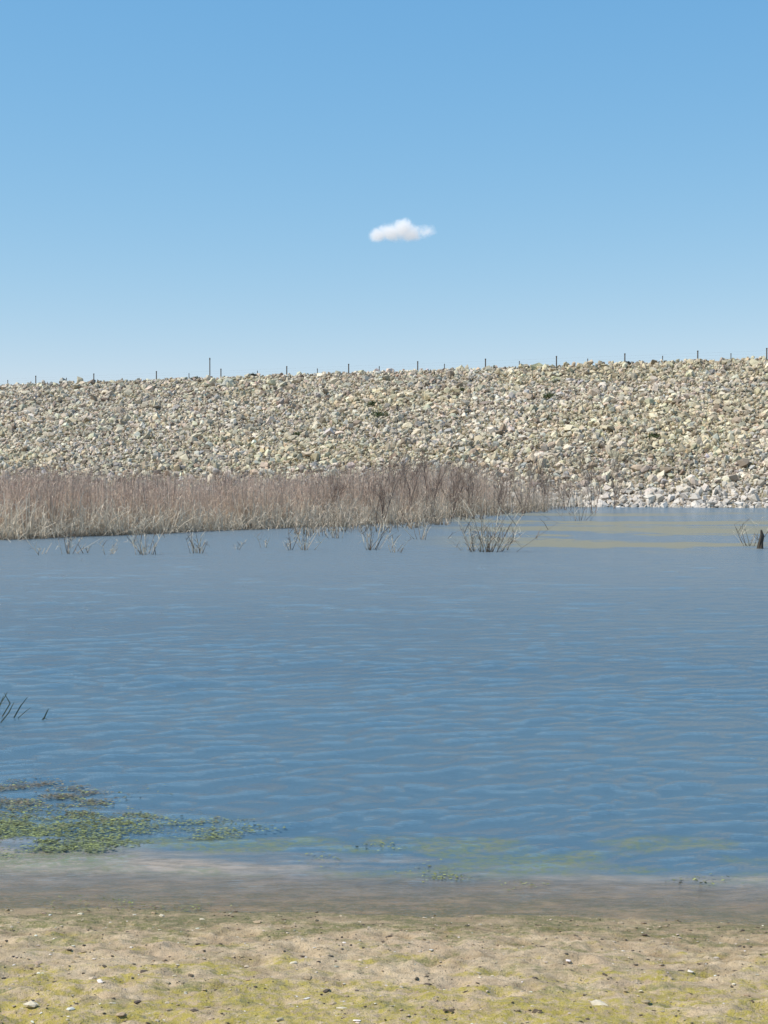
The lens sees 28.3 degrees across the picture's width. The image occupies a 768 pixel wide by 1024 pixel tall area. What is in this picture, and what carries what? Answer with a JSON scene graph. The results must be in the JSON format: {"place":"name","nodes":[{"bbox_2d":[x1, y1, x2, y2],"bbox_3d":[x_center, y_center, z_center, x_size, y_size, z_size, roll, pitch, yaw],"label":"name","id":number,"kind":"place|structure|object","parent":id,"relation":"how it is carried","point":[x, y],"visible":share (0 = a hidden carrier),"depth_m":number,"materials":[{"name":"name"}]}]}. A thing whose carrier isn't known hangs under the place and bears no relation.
{"place":"outdoors","nodes":[
{"label":"outdoors","id":0,"kind":"place"},
{"bbox_2d":[0,503,767,924],"bbox_3d":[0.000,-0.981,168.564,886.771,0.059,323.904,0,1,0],"label":"lake water","id":1,"kind":"structure","parent":0,"point":[572,701],"depth_m":15.10,"materials":[{"name":"blue liquid"}]},
{"bbox_2d":[0,693,47,722],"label":"water plant","id":2,"kind":"object","parent":1,"relation":"on","point":[17,710],"visible":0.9,"depth_m":14.28,"materials":[{"name":"plant"}]},
{"bbox_2d":[23,535,50,554],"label":"reed clump","id":3,"kind":"object","parent":1,"relation":"on","point":[35,547],"visible":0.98,"depth_m":47.35,"materials":[{"name":"plant"}]},
{"bbox_2d":[15,459,62,500],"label":"bare sapling","id":4,"kind":"object","parent":1,"relation":"on","point":[47,479],"visible":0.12,"depth_m":68.26,"materials":[{"name":"brown plant"}]},
{"bbox_2d":[55,527,100,553],"bbox_3d":[-9.661,0.883,47.625,1.217,0.897,1.368,0,1,23],"label":"reed clump","id":5,"kind":"object","parent":1,"relation":"on","point":[68,549],"visible":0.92,"depth_m":47.45,"materials":[{"name":"brown plant"}]},
{"bbox_2d":[100,539,117,553],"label":"reed clump","id":6,"kind":"object","parent":1,"relation":"on","point":[112,552],"visible":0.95,"depth_m":47.26,"materials":[{"name":"plant"}]},
{"bbox_2d":[98,468,137,496],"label":"bare sapling","id":7,"kind":"object","parent":1,"relation":"on","point":[120,482],"visible":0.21,"depth_m":71.08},
{"bbox_2d":[0,777,284,857],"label":"algae mat","id":8,"kind":"object","parent":1,"relation":"on","point":[39,835],"visible":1,"depth_m":9.77,"materials":[{"name":"green plant"}]},
{"bbox_2d":[126,525,164,554],"bbox_3d":[-7.352,0.840,47.106,1.290,1.002,1.441,0,1,-18],"label":"reed clump","id":9,"kind":"object","parent":1,"relation":"on","point":[140,551],"visible":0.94,"depth_m":47.03,"materials":[{"name":"plant"}]},
{"bbox_2d":[148,474,179,507],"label":"bare sapling","id":10,"kind":"object","parent":1,"relation":"on","point":[160,486],"visible":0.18,"depth_m":72.68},
{"bbox_2d":[186,531,207,552],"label":"reed clump","id":11,"kind":"object","parent":1,"relation":"on","point":[193,547],"visible":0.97,"depth_m":47.88,"materials":[{"name":"plant"}]},
{"bbox_2d":[211,466,229,501],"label":"bare sapling","id":12,"kind":"object","parent":1,"relation":"in","point":[223,481],"visible":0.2,"depth_m":77.32,"materials":[{"name":"plant"}]},
{"bbox_2d":[258,468,294,501],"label":"bare sapling","id":13,"kind":"object","parent":1,"relation":"in","point":[275,478],"visible":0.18,"depth_m":85.27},
{"bbox_2d":[282,526,302,549],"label":"reed clump","id":14,"kind":"object","parent":1,"relation":"on","point":[287,544],"visible":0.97,"depth_m":50.21,"materials":[{"name":"plant"}]},
{"bbox_2d":[0,456,605,539],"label":"reed bed","id":15,"kind":"object","parent":1,"relation":"in","point":[81,509],"visible":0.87,"depth_m":71.99,"materials":[{"name":"brown plant"}]},
{"bbox_2d":[290,521,330,549],"bbox_3d":[-2.586,0.763,50.341,1.173,1.034,1.243,1,1,44],"label":"reed clump","id":16,"kind":"object","parent":1,"relation":"on","point":[318,522],"visible":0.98,"depth_m":50.35,"materials":[{"name":"plant"}]},
{"bbox_2d":[308,461,350,508],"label":"bare sapling","id":17,"kind":"object","parent":1,"relation":"on","point":[336,494],"visible":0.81,"depth_m":79.91,"materials":[{"name":"brown plant"}]},
{"bbox_2d":[324,508,345,537],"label":"reed clump","id":18,"kind":"object","parent":1,"relation":"on","point":[334,532],"visible":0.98,"depth_m":61.01,"materials":[{"name":"plant"}]},
{"bbox_2d":[355,506,392,549],"bbox_3d":[-0.182,0.538,50.236,1.116,1.488,1.813,-1,1,-29],"label":"reed clump","id":19,"kind":"object","parent":1,"relation":"on","point":[369,536],"visible":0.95,"depth_m":50.35,"materials":[{"name":"plant"}]},
{"bbox_2d":[364,436,422,525],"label":"bare sapling","id":20,"kind":"object","parent":1,"relation":"on","point":[381,495],"visible":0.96,"depth_m":77.34,"materials":[{"name":"brown plant"}]},
{"bbox_2d":[50,779,743,911],"bbox_3d":[-0.787,2.024,8.857,5.009,0.017,2.750,1,1,38],"label":"floating algae","id":21,"kind":"object","parent":1,"relation":"on","point":[340,859],"visible":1,"depth_m":8.48,"materials":[{"name":"green plant"}]},
{"bbox_2d":[387,534,413,551],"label":"reed clump","id":22,"kind":"object","parent":1,"relation":"on","point":[394,543],"visible":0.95,"depth_m":48.55,"materials":[{"name":"brown plant"}]},
{"bbox_2d":[389,438,430,521],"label":"bare sapling","id":23,"kind":"object","parent":1,"relation":"on","point":[412,477],"visible":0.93,"depth_m":82.79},
{"bbox_2d":[400,514,428,539],"bbox_3d":[1.260,0.536,59.492,1.570,1.142,1.273,0,1,0],"label":"reed clump","id":24,"kind":"object","parent":1,"relation":"on","point":[423,535],"visible":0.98,"depth_m":59.70,"materials":[{"name":"plant"}]},
{"bbox_2d":[282,487,560,536],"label":"sparse reed stand","id":25,"kind":"object","parent":1,"relation":"in","point":[433,519],"visible":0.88,"depth_m":79.61,"materials":[{"name":"brown plant"}]},
{"bbox_2d":[417,445,448,521],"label":"bare sapling","id":26,"kind":"object","parent":1,"relation":"on","point":[435,484],"visible":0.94,"depth_m":85.53,"materials":[{"name":"brown plant"}]},
{"bbox_2d":[433,449,480,518],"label":"bare sapling","id":27,"kind":"object","parent":1,"relation":"on","point":[457,488],"visible":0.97,"depth_m":92.85,"materials":[{"name":"plant"}]},
{"bbox_2d":[454,450,482,510],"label":"bare sapling","id":28,"kind":"object","parent":1,"relation":"on","point":[466,486],"visible":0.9,"depth_m":98.60,"materials":[{"name":"plant"}]},
{"bbox_2d":[447,531,489,549],"bbox_3d":[2.769,0.947,50.036,1.446,0.676,0.881,0,1,0],"label":"reed clump","id":29,"kind":"object","parent":1,"relation":"on","point":[470,541],"visible":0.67,"depth_m":49.90,"materials":[{"name":"plant"}]},
{"bbox_2d":[485,528,518,549],"bbox_3d":[3.872,0.859,50.191,1.402,0.847,0.968,0,1,0],"label":"reed clump","id":30,"kind":"object","parent":1,"relation":"on","point":[505,539],"visible":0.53,"depth_m":50.10,"materials":[{"name":"brown plant"}]},
{"bbox_2d":[453,494,556,551],"bbox_3d":[3.824,0.282,48.671,3.534,2.057,2.127,0,1,0],"label":"reed clump","id":31,"kind":"object","parent":1,"relation":"on","point":[488,538],"visible":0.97,"depth_m":48.80,"materials":[{"name":"plant"}]},
{"bbox_2d":[491,464,519,515],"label":"bare sapling","id":32,"kind":"object","parent":1,"relation":"on","point":[501,491],"visible":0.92,"depth_m":102.62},
{"bbox_2d":[504,445,563,515],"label":"bare sapling","id":33,"kind":"object","parent":1,"relation":"on","point":[513,478],"visible":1,"depth_m":103.04,"materials":[{"name":"plant"}]},
{"bbox_2d":[532,459,555,501],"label":"bare sapling","id":34,"kind":"object","parent":1,"relation":"on","point":[545,486],"visible":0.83,"depth_m":124.94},
{"bbox_2d":[544,454,574,509],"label":"bare sapling","id":35,"kind":"object","parent":1,"relation":"on","point":[568,495],"visible":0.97,"depth_m":125.12,"materials":[{"name":"brown plant"}]},
{"bbox_2d":[557,485,595,520],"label":"reed clump","id":36,"kind":"object","parent":1,"relation":"on","point":[578,511],"visible":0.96,"depth_m":89.94,"materials":[{"name":"beige plant"}]},
{"bbox_2d":[563,445,609,512],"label":"bare sapling","id":37,"kind":"object","parent":1,"relation":"on","point":[591,471],"visible":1,"depth_m":111.16,"materials":[{"name":"brown plant"}]},
{"bbox_2d":[601,443,637,508],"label":"bare sapling","id":38,"kind":"object","parent":1,"relation":"on","point":[615,484],"visible":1,"depth_m":131.30,"materials":[{"name":"plant"}]},
{"bbox_2d":[733,510,767,545],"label":"reed clump","id":39,"kind":"object","parent":1,"relation":"on","point":[746,533],"visible":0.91,"depth_m":53.42,"materials":[{"name":"beige plant"}]},
{"bbox_2d":[757,530,763,548],"bbox_3d":[12.690,1.052,51.288,0.328,0.959,0.338,0,1,0],"label":"driftwood stump","id":40,"kind":"object","parent":1,"relation":"in","point":[760,542],"visible":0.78,"depth_m":51.21,"materials":[{"name":"brown wood"}]},
{"bbox_2d":[0,880,767,1023],"bbox_3d":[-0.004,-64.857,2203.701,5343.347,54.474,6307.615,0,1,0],"label":"ground","id":41,"kind":"structure","parent":0,"point":[369,983],"depth_m":6.91,"materials":[{"name":"beige sand"}]},
{"bbox_2d":[23,1001,38,1007],"bbox_3d":[-1.406,1.961,6.061,0.055,0.026,0.040,1,1,38],"label":"pale stone","id":42,"kind":"object","parent":41,"relation":"on","point":[31,1004],"visible":1,"depth_m":6.05,"materials":[{"name":"beige stone"}]},
{"bbox_2d":[0,361,767,507],"bbox_3d":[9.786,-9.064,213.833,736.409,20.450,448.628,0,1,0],"label":"earth dam","id":43,"kind":"structure","parent":41,"relation":"on","point":[572,439],"depth_m":174.79,"materials":[{"name":"beige stone"}]},
{"bbox_2d":[367,400,379,405],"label":"weed shrub","id":44,"kind":"object","parent":43,"relation":"on","point":[372,403],"visible":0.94,"depth_m":191.45,"materials":[{"name":"green plant"}]},
{"bbox_2d":[369,409,387,417],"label":"weed shrub","id":45,"kind":"object","parent":43,"relation":"on","point":[377,413],"visible":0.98,"depth_m":185.47,"materials":[{"name":"green plant"}]},
{"bbox_2d":[0,355,767,507],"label":"riprap rocks","id":46,"kind":"object","parent":43,"relation":"on","point":[31,420],"visible":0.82,"depth_m":180.60,"materials":[{"name":"stone"}]},
{"bbox_2d":[0,361,767,497],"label":"dry grass tufts","id":47,"kind":"object","parent":43,"relation":"on","point":[438,427],"visible":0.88,"depth_m":178.45,"materials":[{"name":"beige plant"}]},
{"bbox_2d":[4,348,767,383],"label":"wire fence","id":48,"kind":"object","parent":43,"relation":"on","point":[410,366],"visible":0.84,"depth_m":208.00,"materials":[{"name":"grey metal"}]},
{"bbox_2d":[541,392,556,399],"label":"weed shrub","id":49,"kind":"object","parent":43,"relation":"on","point":[549,395],"visible":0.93,"depth_m":182.42,"materials":[{"name":"green plant"}]},
{"bbox_2d":[647,431,660,438],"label":"weed shrub","id":50,"kind":"object","parent":43,"relation":"on","point":[655,435],"visible":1,"depth_m":160.75,"materials":[{"name":"green plant"}]},
{"bbox_2d":[0,908,767,1023],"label":"pebbles","id":51,"kind":"object","parent":41,"relation":"on","point":[121,1014],"visible":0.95,"depth_m":6.71,"materials":[{"name":"stone"}]},
{"bbox_2d":[589,999,608,1005],"bbox_3d":[0.868,1.989,6.153,0.075,0.023,0.053,0,1,0],"label":"pale stone","id":52,"kind":"object","parent":41,"relation":"on","point":[596,1002],"visible":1,"depth_m":6.15,"materials":[{"name":"beige stone"}]},
{"bbox_2d":[0,0,767,384],"label":"sky","id":53,"kind":"structure","parent":0,"point":[248,186],"materials":[{"name":"blue"}]}
]}

